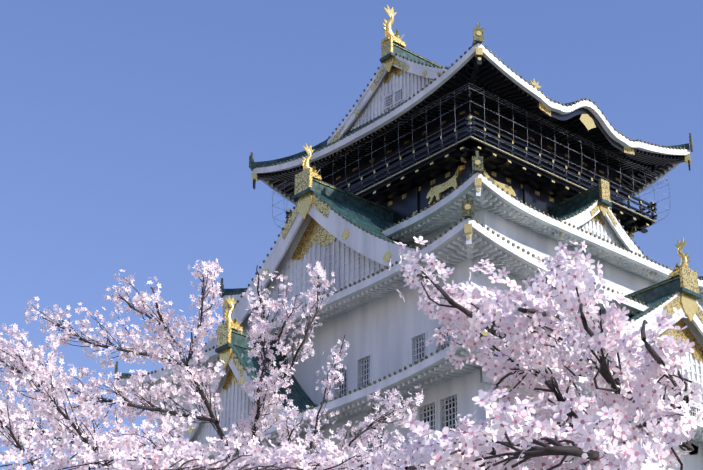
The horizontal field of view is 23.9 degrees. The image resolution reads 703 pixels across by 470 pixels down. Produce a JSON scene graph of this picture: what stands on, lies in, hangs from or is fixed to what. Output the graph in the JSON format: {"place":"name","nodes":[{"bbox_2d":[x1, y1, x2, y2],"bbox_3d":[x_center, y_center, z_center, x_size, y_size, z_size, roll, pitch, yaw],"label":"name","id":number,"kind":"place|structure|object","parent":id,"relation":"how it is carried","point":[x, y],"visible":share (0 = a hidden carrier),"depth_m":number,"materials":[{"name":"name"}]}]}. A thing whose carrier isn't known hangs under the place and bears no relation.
{"place":"outdoors","nodes":[
{"label":"outdoors","id":0,"kind":"place"},
{"bbox_2d":[0,0,702,469],"label":"sky","id":1,"kind":"structure","parent":0,"point":[130,130],"materials":[{"name":"blue"}]},
{"bbox_2d":[114,4,702,469],"bbox_3d":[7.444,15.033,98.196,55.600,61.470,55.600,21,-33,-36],"label":"castle","id":2,"kind":"structure","parent":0,"point":[472,156],"depth_m":95.72,"materials":[{"name":"white paint"}]},
{"label":"ground","id":3,"kind":"structure","parent":0,"visible":0},
{"bbox_2d":[0,236,702,469],"bbox_3d":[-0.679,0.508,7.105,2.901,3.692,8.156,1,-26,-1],"label":"cherry blossoms","id":4,"kind":"object","parent":3,"relation":"on","point":[610,361],"visible":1,"depth_m":4.28,"materials":[{"name":"pink plant"}]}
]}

